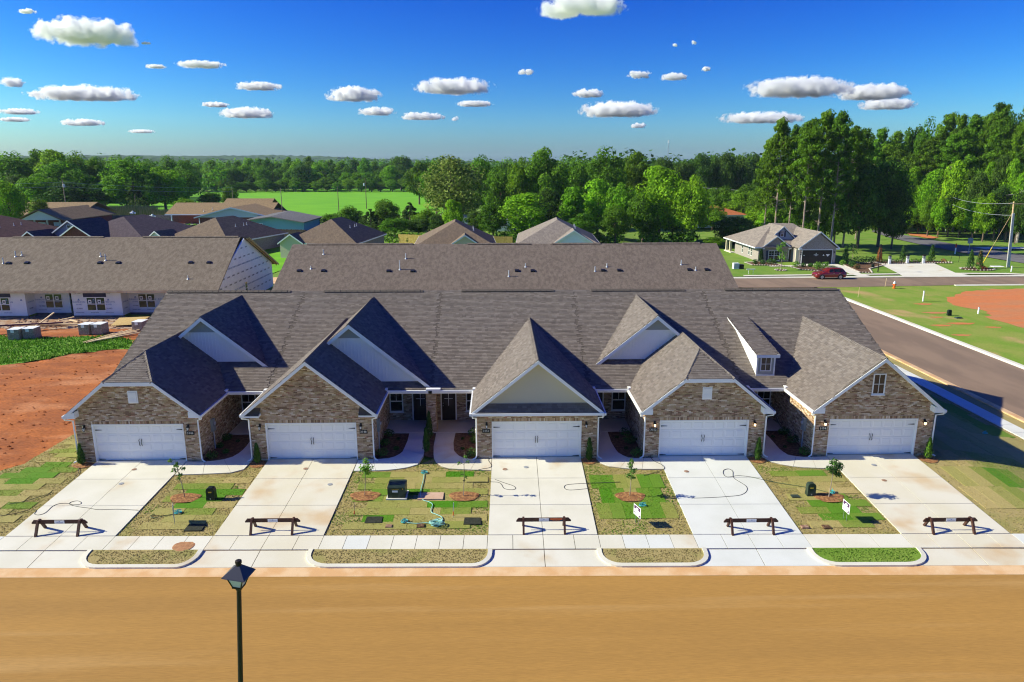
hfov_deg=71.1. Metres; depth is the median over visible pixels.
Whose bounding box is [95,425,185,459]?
garage door
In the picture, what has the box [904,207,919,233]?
broadleaf tree
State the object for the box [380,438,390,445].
shrub
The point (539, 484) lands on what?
driveway
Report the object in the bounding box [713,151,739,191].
broadleaf tree
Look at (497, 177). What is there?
broadleaf tree
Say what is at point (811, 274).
sidewalk
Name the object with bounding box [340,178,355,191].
broadleaf tree
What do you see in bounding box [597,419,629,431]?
porch slab
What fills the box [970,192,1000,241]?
broadleaf tree
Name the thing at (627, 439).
shrub
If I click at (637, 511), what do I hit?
yard sign
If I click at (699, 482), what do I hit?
driveway
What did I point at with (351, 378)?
townhouse
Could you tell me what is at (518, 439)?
garage door
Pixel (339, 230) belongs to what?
brown house
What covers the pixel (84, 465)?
bed
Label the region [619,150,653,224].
broadleaf tree
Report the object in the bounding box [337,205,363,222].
broadleaf tree
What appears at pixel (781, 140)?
pine tree
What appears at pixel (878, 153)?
pine tree
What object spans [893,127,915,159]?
broadleaf tree
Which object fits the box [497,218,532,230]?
trailer home
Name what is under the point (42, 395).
rubble
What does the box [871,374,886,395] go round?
window
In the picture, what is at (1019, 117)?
broadleaf tree
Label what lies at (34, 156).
broadleaf tree
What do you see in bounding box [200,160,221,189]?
broadleaf tree
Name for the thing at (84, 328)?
brick stack
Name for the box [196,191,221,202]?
broadleaf tree
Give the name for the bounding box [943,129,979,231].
pine tree
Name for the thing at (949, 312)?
utility pedestal
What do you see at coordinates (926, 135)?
broadleaf tree
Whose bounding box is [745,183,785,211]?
broadleaf tree
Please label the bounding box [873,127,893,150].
pine tree
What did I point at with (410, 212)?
cedar tree
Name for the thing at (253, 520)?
barricade
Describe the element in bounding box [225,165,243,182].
broadleaf tree
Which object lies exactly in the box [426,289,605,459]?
townhouse
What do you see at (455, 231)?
brown house
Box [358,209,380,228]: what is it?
cedar tree
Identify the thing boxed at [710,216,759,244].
broadleaf tree
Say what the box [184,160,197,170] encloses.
broadleaf tree
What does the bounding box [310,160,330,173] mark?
broadleaf tree
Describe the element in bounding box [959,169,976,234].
broadleaf tree
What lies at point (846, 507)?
yard sign
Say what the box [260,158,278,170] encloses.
broadleaf tree
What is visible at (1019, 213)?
broadleaf tree
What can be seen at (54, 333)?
dirt
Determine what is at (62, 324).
board
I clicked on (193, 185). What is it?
broadleaf tree
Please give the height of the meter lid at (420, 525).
0.075 m
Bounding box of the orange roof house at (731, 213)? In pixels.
[697,205,747,227]
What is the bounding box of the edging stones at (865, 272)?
[840,262,885,272]
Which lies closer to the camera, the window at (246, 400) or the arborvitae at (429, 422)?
the arborvitae at (429, 422)
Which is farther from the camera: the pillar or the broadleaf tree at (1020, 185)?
the broadleaf tree at (1020, 185)
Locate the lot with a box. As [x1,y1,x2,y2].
[817,285,1023,364]
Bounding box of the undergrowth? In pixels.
[203,182,1023,242]
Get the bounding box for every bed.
[72,462,93,467]
[204,434,251,460]
[249,460,265,467]
[375,433,408,458]
[424,433,435,457]
[454,433,476,458]
[581,458,596,463]
[608,432,644,457]
[747,262,779,265]
[749,456,765,462]
[766,431,810,456]
[792,266,823,270]
[845,262,881,272]
[874,261,947,263]
[918,455,937,462]
[962,267,991,269]
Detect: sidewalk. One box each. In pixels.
[0,534,1023,550]
[743,273,897,275]
[894,364,1023,439]
[960,273,1023,274]
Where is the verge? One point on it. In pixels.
(1000, 414)
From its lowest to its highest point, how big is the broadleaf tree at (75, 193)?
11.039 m
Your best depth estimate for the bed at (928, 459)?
39.11 m
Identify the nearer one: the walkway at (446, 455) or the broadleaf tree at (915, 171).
the walkway at (446, 455)
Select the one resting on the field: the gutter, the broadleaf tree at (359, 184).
the broadleaf tree at (359, 184)
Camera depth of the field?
333.95 m
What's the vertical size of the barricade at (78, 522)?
0.640 m
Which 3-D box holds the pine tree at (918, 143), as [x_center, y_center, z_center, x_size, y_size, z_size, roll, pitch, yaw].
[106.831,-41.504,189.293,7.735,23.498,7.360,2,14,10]
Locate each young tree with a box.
[776,242,786,264]
[848,243,859,258]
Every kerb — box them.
[81,549,203,568]
[306,548,491,567]
[597,547,708,567]
[734,275,1023,277]
[807,547,925,566]
[845,297,1023,368]
[881,349,1023,422]
[955,284,1023,285]
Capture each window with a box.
[0,297,10,310]
[44,294,63,307]
[86,297,106,310]
[137,293,155,307]
[241,395,255,411]
[389,394,403,412]
[465,393,471,411]
[611,392,625,410]
[757,391,770,405]
[760,358,771,370]
[768,251,779,260]
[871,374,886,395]
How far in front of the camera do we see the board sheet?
72.66 m
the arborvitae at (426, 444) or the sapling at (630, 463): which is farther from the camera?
the arborvitae at (426, 444)
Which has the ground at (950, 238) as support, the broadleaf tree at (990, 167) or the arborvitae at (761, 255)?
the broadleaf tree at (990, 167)
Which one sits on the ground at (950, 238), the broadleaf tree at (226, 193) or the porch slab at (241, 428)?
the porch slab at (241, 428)
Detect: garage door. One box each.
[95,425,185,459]
[267,424,356,458]
[493,422,579,456]
[659,421,746,455]
[827,420,914,453]
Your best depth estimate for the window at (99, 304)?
75.93 m
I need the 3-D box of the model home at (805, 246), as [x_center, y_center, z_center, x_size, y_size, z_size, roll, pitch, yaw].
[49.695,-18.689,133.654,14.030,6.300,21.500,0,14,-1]
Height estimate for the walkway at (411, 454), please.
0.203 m
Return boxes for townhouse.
[61,290,304,462]
[239,290,440,461]
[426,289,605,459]
[573,288,775,457]
[702,288,946,456]
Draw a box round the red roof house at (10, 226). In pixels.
[0,215,57,236]
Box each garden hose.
[34,501,129,514]
[420,474,442,523]
[564,482,611,489]
[706,469,768,497]
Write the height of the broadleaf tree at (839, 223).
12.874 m
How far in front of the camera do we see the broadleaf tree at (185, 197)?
258.99 m
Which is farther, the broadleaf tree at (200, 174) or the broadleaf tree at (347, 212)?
the broadleaf tree at (200, 174)
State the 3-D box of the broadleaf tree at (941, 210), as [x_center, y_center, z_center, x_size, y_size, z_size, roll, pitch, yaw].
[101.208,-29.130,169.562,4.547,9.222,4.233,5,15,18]
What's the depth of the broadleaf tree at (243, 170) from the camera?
447.31 m
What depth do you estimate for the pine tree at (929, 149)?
182.65 m
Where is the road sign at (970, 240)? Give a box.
[968,238,972,252]
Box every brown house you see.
[149,215,287,249]
[277,217,386,257]
[415,219,495,243]
[516,217,598,243]
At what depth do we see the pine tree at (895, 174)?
144.59 m
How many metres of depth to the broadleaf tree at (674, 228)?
161.36 m
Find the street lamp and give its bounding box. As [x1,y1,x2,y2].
[221,559,255,681]
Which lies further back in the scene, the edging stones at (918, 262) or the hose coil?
the edging stones at (918, 262)
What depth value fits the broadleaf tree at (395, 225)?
159.01 m
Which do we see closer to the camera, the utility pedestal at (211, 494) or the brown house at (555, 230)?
the utility pedestal at (211, 494)
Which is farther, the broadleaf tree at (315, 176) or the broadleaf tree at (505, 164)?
the broadleaf tree at (315, 176)
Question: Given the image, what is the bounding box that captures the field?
[106,188,460,216]
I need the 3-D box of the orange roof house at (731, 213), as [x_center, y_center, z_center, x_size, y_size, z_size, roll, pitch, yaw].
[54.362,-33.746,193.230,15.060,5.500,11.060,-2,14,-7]
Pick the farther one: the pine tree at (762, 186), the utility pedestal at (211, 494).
the pine tree at (762, 186)
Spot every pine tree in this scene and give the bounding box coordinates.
[752,137,783,224]
[759,116,797,222]
[777,124,810,222]
[787,117,831,227]
[806,108,845,230]
[820,109,859,239]
[836,125,872,246]
[854,128,879,238]
[870,147,884,168]
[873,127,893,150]
[874,143,895,187]
[888,149,909,169]
[889,130,903,148]
[910,138,928,227]
[916,137,950,229]
[923,140,950,229]
[936,111,959,151]
[937,133,969,231]
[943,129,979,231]
[950,113,970,134]
[957,113,987,149]
[968,115,998,232]
[974,116,1013,234]
[986,101,1012,159]
[997,125,1022,234]
[1005,119,1023,237]
[1015,139,1023,238]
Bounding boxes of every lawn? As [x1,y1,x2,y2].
[0,336,133,364]
[0,434,95,536]
[86,550,197,563]
[118,461,266,535]
[264,247,285,272]
[311,549,487,563]
[324,460,490,535]
[582,461,692,534]
[601,548,703,562]
[631,230,1023,276]
[747,457,899,533]
[812,548,920,561]
[915,383,1023,533]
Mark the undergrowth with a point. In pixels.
(677, 236)
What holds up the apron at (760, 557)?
on the ground at (950, 238)
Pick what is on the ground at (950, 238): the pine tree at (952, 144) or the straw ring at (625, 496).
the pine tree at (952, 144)
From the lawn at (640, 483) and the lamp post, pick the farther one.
the lamp post
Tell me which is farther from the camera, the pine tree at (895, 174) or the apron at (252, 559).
the pine tree at (895, 174)
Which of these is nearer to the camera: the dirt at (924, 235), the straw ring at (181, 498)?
the straw ring at (181, 498)
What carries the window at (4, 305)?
in the unfinished building
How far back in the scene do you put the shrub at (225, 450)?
39.97 m
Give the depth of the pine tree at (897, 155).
188.52 m
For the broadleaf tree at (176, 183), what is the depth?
248.53 m
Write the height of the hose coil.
0.242 m
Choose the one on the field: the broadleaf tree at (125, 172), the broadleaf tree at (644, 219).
the broadleaf tree at (125, 172)
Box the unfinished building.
[0,236,278,318]
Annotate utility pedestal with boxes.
[206,486,216,500]
[805,482,815,495]
[946,309,951,315]
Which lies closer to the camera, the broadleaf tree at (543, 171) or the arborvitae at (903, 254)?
the arborvitae at (903, 254)
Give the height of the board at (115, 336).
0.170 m
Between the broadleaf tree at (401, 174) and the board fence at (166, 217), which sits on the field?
the broadleaf tree at (401, 174)
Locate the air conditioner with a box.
[732,263,743,268]
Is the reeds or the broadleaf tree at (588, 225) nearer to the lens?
the broadleaf tree at (588, 225)
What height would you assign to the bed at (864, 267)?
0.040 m
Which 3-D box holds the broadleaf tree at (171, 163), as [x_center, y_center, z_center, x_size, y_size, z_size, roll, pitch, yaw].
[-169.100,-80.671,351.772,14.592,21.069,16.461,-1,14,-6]
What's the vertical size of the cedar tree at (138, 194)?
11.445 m
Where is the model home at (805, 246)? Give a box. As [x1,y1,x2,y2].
[723,223,839,263]
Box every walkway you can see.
[175,439,253,475]
[354,433,423,471]
[433,433,491,470]
[596,431,663,469]
[761,435,833,468]
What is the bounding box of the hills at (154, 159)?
[6,156,676,165]
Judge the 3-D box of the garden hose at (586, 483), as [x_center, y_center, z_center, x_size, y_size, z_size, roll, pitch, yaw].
[4.092,7.314,36.291,2.980,0.071,0.627,-2,14,-9]
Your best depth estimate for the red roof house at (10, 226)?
136.18 m
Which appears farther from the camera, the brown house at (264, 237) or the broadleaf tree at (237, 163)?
the broadleaf tree at (237, 163)
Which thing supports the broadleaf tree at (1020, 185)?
on the ground at (950, 238)
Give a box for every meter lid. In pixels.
[417,524,424,527]
[790,494,799,497]
[800,525,809,528]
[821,525,830,528]
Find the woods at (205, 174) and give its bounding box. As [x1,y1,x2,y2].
[0,152,228,191]
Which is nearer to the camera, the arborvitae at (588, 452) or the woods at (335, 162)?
the arborvitae at (588, 452)
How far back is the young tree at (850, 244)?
130.18 m
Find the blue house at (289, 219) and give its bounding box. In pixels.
[247,210,321,230]
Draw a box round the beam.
[0,322,62,325]
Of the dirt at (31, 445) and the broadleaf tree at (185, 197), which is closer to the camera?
the dirt at (31, 445)
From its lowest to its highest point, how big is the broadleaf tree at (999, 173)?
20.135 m
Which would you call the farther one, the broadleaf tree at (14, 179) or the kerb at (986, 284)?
the broadleaf tree at (14, 179)
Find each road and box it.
[0,575,1023,681]
[735,276,1023,287]
[848,301,1023,417]
[872,230,1023,262]
[977,247,1023,248]
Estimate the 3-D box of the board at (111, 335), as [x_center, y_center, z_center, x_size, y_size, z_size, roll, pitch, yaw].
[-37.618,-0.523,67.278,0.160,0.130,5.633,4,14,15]
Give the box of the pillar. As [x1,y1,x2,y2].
[906,255,909,263]
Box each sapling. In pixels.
[167,459,185,496]
[358,458,373,494]
[457,455,469,495]
[625,458,636,495]
[824,457,843,496]
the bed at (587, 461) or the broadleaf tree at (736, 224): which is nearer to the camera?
the bed at (587, 461)
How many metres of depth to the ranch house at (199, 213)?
196.32 m
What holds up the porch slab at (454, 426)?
on the ground at (950, 238)
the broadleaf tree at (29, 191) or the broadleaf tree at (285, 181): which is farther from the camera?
the broadleaf tree at (285, 181)
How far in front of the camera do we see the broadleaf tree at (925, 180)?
179.72 m
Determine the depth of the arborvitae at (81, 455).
38.40 m
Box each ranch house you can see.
[4,202,116,225]
[165,198,287,223]
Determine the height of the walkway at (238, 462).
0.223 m
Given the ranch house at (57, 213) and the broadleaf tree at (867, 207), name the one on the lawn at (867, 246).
the broadleaf tree at (867, 207)
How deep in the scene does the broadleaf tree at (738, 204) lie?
193.17 m
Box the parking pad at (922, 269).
[882,263,965,275]
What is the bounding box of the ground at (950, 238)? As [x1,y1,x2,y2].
[22,186,1023,577]
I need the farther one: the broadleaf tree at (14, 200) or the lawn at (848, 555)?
the broadleaf tree at (14, 200)
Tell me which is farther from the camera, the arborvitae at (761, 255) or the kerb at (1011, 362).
the arborvitae at (761, 255)
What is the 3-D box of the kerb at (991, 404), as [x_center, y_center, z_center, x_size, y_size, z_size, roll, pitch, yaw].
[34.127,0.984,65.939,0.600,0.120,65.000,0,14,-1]
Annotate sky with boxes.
[0,0,1023,161]
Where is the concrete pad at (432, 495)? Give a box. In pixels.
[417,492,443,499]
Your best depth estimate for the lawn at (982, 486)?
39.24 m
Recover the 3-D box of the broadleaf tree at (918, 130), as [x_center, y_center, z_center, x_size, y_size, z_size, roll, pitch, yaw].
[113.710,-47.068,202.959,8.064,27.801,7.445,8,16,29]
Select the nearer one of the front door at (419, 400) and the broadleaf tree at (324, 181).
the front door at (419, 400)
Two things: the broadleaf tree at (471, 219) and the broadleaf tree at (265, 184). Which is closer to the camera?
the broadleaf tree at (471, 219)
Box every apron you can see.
[0,551,85,567]
[181,551,313,567]
[480,550,613,566]
[701,549,830,565]
[918,548,1023,565]
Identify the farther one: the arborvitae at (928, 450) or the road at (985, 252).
the road at (985, 252)
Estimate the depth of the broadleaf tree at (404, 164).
449.13 m
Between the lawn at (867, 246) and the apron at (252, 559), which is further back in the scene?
the lawn at (867, 246)
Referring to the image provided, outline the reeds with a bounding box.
[104,204,169,217]
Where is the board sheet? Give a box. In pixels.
[111,316,149,325]
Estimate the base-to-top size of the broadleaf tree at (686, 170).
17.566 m
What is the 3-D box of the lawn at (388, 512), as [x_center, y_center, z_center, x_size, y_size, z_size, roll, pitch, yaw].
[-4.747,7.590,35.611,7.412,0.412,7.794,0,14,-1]
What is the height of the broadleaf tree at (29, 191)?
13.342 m
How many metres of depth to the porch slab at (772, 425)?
44.12 m
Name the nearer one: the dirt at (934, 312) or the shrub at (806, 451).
the shrub at (806, 451)
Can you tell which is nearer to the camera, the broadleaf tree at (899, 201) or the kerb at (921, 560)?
the kerb at (921, 560)
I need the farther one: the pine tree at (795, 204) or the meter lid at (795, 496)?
the pine tree at (795, 204)
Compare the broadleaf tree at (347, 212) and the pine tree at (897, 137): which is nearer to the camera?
the broadleaf tree at (347, 212)
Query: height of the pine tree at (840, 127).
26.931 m
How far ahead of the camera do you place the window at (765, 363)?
43.21 m
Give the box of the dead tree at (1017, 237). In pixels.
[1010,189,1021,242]
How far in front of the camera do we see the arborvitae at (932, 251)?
126.68 m
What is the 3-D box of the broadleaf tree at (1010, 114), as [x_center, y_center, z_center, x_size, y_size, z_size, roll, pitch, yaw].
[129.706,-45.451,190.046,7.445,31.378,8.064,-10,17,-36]
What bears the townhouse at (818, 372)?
on the ground at (950, 238)
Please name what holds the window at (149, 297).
in the unfinished building
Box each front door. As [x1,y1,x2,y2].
[413,394,425,419]
[442,394,455,419]
[598,393,602,418]
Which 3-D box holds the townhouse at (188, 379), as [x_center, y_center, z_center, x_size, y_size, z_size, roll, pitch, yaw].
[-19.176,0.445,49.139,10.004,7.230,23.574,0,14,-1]
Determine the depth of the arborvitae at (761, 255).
126.23 m
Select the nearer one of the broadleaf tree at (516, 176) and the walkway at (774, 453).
the walkway at (774, 453)
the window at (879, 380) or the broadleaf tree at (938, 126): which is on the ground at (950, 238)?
the broadleaf tree at (938, 126)
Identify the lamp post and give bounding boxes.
[877,244,882,271]
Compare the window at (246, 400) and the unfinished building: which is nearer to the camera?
the window at (246, 400)
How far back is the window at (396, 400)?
44.83 m
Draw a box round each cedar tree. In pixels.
[125,182,147,207]
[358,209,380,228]
[370,217,390,235]
[398,202,418,231]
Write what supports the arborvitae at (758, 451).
on the bed at (760, 460)
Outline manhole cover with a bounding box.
[172,540,194,550]
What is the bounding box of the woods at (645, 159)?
[558,147,843,201]
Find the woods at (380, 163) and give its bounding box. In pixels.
[6,158,689,172]
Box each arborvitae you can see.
[76,443,85,463]
[253,443,260,462]
[422,427,430,451]
[426,410,433,437]
[585,437,593,459]
[754,437,761,459]
[759,248,763,261]
[841,246,848,261]
[875,247,883,262]
[899,245,906,260]
[923,437,932,457]
[928,244,935,260]
[965,249,974,268]
[975,250,983,266]
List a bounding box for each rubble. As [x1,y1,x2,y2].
[0,317,149,328]
[0,349,127,465]
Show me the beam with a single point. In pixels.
(32, 324)
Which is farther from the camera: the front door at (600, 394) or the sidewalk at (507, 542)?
the front door at (600, 394)
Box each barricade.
[32,518,87,536]
[245,517,299,535]
[516,516,570,534]
[724,517,777,535]
[923,516,977,534]
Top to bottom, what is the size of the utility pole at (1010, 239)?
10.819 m
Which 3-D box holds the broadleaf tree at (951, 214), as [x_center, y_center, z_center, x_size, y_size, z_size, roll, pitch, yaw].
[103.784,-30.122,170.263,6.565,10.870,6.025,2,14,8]
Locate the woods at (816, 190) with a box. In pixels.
[815,137,1023,197]
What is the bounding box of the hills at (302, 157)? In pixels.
[3,155,781,162]
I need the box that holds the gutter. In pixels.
[0,565,1023,577]
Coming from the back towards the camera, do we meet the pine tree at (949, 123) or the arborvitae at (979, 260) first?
the pine tree at (949, 123)
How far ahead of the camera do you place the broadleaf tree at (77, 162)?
269.25 m
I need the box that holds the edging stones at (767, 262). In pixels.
[744,261,783,265]
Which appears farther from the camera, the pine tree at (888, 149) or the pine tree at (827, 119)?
the pine tree at (888, 149)
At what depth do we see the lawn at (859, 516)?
34.57 m
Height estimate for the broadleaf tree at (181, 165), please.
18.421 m
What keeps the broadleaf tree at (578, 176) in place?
on the ground at (950, 238)
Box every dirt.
[0,316,148,329]
[0,328,138,342]
[0,349,127,470]
[908,232,936,238]
[921,312,946,313]
[946,289,1023,327]
[948,322,973,323]
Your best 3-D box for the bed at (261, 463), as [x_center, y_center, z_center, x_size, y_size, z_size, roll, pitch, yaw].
[-13.710,6.625,38.653,0.836,0.068,0.889,0,14,-1]
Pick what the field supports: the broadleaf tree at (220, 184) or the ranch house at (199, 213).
the broadleaf tree at (220, 184)
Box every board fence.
[112,215,172,220]
[279,229,304,236]
[398,234,419,243]
[493,236,511,242]
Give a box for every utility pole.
[363,180,366,208]
[1006,202,1023,266]
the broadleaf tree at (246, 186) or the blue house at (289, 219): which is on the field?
the broadleaf tree at (246, 186)
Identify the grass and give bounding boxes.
[91,548,916,563]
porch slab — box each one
[230,421,250,434]
[385,420,425,433]
[434,420,475,432]
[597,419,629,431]
[764,417,783,430]
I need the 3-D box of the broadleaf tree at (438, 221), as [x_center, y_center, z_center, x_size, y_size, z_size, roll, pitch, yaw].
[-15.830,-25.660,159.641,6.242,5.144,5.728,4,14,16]
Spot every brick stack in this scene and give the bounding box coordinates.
[7,327,24,339]
[22,326,41,338]
[78,322,94,334]
[90,322,108,334]
[131,319,147,331]
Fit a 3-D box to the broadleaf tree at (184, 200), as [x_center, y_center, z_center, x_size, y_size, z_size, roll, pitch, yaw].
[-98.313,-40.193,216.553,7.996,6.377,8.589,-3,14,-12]
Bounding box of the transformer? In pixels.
[386,479,408,499]
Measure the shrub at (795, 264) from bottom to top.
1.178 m
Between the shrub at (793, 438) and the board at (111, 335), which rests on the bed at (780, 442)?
the shrub at (793, 438)
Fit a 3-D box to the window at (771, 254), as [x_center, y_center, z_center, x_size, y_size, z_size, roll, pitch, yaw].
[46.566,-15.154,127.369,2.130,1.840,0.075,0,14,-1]
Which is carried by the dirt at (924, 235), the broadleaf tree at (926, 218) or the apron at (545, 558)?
the broadleaf tree at (926, 218)
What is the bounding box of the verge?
[885,355,1023,428]
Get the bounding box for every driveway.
[6,460,186,550]
[214,458,357,541]
[488,457,596,548]
[658,455,801,548]
[827,454,1009,533]
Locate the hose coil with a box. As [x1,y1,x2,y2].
[429,519,444,526]
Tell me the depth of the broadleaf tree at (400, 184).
426.45 m
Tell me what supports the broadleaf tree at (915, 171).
on the ground at (950, 238)
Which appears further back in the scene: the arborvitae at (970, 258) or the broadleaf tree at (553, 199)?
the broadleaf tree at (553, 199)
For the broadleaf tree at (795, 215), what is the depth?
149.99 m
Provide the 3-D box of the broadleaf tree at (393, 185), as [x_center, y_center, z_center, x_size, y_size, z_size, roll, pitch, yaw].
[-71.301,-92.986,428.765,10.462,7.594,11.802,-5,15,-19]
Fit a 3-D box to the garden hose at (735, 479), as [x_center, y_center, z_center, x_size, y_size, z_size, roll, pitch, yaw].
[11.095,7.398,35.867,2.499,0.189,4.227,11,17,37]
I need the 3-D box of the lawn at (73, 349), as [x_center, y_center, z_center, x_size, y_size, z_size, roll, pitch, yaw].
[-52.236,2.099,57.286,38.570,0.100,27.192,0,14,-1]
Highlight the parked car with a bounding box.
[812,266,846,278]
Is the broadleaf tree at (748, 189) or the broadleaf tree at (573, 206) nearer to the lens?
the broadleaf tree at (573, 206)
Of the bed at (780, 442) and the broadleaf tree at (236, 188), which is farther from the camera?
the broadleaf tree at (236, 188)
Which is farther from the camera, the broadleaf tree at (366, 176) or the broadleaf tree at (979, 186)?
the broadleaf tree at (366, 176)
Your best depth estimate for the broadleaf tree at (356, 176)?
443.26 m
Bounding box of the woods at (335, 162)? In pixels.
[21,156,594,166]
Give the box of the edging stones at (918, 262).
[874,260,951,263]
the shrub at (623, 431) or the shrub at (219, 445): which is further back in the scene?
the shrub at (623, 431)
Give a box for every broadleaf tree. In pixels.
[0,150,33,181]
[0,180,31,218]
[4,175,27,201]
[14,148,42,174]
[14,173,61,201]
[26,198,49,212]
[30,149,85,176]
[31,180,104,201]
[34,160,100,196]
[66,150,98,186]
[83,156,108,184]
[85,157,113,178]
[91,183,121,204]
[97,160,159,204]
[104,154,122,188]
[122,173,170,206]
[123,156,134,162]
[139,160,163,173]
[148,166,188,209]
[160,154,176,169]
[168,190,189,204]
[169,160,200,182]
[170,169,203,198]
[172,197,197,204]
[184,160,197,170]
[193,168,204,181]
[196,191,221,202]
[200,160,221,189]
[200,178,215,191]
[207,169,222,181]
[217,178,235,188]
[218,169,234,182]
[220,162,231,169]
[220,185,238,202]
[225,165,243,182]
[230,181,241,191]
[233,160,248,169]
[237,164,252,180]
[237,181,254,191]
[242,158,253,171]
[242,173,257,190]
[248,158,263,173]
[251,182,259,191]
[253,166,272,189]
[257,178,273,191]
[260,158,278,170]
[268,182,282,191]
[269,170,276,181]
[273,167,289,190]
[274,162,281,168]
[277,178,290,191]
[282,157,292,188]
[282,168,297,190]
[288,177,301,191]
[289,165,311,190]
[290,159,305,169]
[298,182,309,191]
[303,156,313,169]
[305,171,324,190]
[308,181,322,191]
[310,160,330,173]
[317,177,335,191]
[319,170,330,189]
[321,213,338,221]
[325,160,335,174]
[327,173,341,190]
[332,182,343,190]
[333,160,352,175]
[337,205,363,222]
[338,172,351,190]
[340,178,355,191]
[348,159,358,173]
[350,172,362,190]
[352,178,364,191]
[356,157,371,173]
[360,171,374,190]
[366,179,380,191]
[370,171,382,190]
[371,161,381,172]
[374,199,400,220]
[376,182,387,191]
[377,218,411,236]
[379,163,390,178]
[379,165,399,190]
[384,179,399,191]
[390,155,412,189]
[393,169,405,190]
[397,177,407,191]
[401,160,427,204]
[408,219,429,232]
[410,209,441,231]
[415,154,490,214]
[418,157,450,212]
[428,214,444,228]
[442,199,465,223]
[463,210,490,230]
[470,154,498,207]
[475,201,505,234]
[481,165,511,208]
[495,192,550,231]
[497,162,512,191]
[506,156,534,211]
[522,146,573,200]
[536,187,563,221]
[557,186,587,226]
[562,157,590,198]
[567,213,597,232]
[581,178,614,235]
[583,145,628,199]
[598,205,632,242]
[604,182,637,237]
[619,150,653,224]
[626,189,661,241]
[635,165,681,240]
[650,156,678,199]
[661,197,682,231]
[668,174,712,241]
[673,160,697,188]
[691,152,713,193]
[699,237,724,245]
[705,203,727,229]
[707,153,721,194]
[707,185,734,207]
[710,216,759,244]
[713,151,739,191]
[722,192,749,214]
[728,183,756,199]
[729,153,748,188]
[738,152,762,188]
[744,204,774,227]
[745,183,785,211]
[755,207,785,226]
[781,197,809,226]
[798,193,829,232]
[820,186,854,242]
[837,162,889,248]
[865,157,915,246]
[876,185,914,248]
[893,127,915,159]
[900,152,922,182]
[904,124,924,154]
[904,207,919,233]
[905,166,923,231]
[911,209,925,233]
[913,116,935,165]
[913,168,944,234]
[913,175,926,231]
[918,195,939,235]
[930,169,948,234]
[930,198,951,236]
[934,122,948,140]
[937,159,969,235]
[942,193,963,236]
[949,194,970,237]
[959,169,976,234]
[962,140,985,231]
[962,170,992,237]
[962,198,979,237]
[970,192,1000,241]
[984,161,998,189]
[985,183,1012,241]
[989,151,1011,237]
[997,158,1023,239]
[997,194,1021,241]
[1007,173,1023,232]
[1007,191,1023,243]
[1008,108,1018,126]
[1013,112,1022,125]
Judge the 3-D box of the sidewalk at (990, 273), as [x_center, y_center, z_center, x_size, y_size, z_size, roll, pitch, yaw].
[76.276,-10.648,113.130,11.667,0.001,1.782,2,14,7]
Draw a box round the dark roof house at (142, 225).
[22,214,192,236]
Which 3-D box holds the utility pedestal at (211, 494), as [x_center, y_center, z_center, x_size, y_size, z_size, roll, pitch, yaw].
[-14.672,7.424,34.959,0.424,0.650,0.312,0,14,-1]
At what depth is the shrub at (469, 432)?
42.51 m
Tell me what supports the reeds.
on the ground at (950, 238)
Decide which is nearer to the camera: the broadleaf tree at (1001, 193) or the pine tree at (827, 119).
the pine tree at (827, 119)
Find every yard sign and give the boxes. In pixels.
[634,503,640,519]
[842,499,849,519]
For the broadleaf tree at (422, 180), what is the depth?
229.81 m
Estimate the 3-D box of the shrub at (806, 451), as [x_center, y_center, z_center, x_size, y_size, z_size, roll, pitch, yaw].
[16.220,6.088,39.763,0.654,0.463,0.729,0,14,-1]
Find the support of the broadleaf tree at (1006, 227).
on the ground at (950, 238)
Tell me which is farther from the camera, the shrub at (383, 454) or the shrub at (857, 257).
the shrub at (857, 257)
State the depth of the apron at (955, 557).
30.33 m
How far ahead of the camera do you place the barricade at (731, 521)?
32.13 m
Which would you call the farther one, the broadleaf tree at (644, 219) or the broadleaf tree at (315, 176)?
the broadleaf tree at (315, 176)
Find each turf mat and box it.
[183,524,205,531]
[364,516,382,522]
[463,517,480,524]
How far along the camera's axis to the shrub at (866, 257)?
124.33 m
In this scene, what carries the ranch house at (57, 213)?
on the ground at (950, 238)
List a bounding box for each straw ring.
[170,493,201,502]
[350,491,380,500]
[449,491,478,500]
[615,492,644,500]
[814,493,843,501]
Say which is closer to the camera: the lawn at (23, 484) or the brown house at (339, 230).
the lawn at (23, 484)
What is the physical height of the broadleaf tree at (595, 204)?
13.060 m
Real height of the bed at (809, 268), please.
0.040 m
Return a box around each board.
[35,312,53,325]
[39,323,80,324]
[83,331,121,342]
[86,329,131,342]
[92,332,139,341]
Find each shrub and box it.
[205,450,217,458]
[216,442,223,447]
[222,433,232,440]
[222,448,229,453]
[375,448,388,456]
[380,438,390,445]
[384,429,394,436]
[465,447,475,456]
[468,427,475,435]
[620,427,632,435]
[622,434,636,443]
[630,447,642,456]
[778,426,789,435]
[785,434,798,442]
[792,261,799,266]
[799,446,810,454]
[812,261,822,268]
[854,256,863,263]
[862,256,870,262]
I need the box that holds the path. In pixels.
[836,264,868,275]
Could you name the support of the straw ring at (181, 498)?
on the lawn at (193, 505)

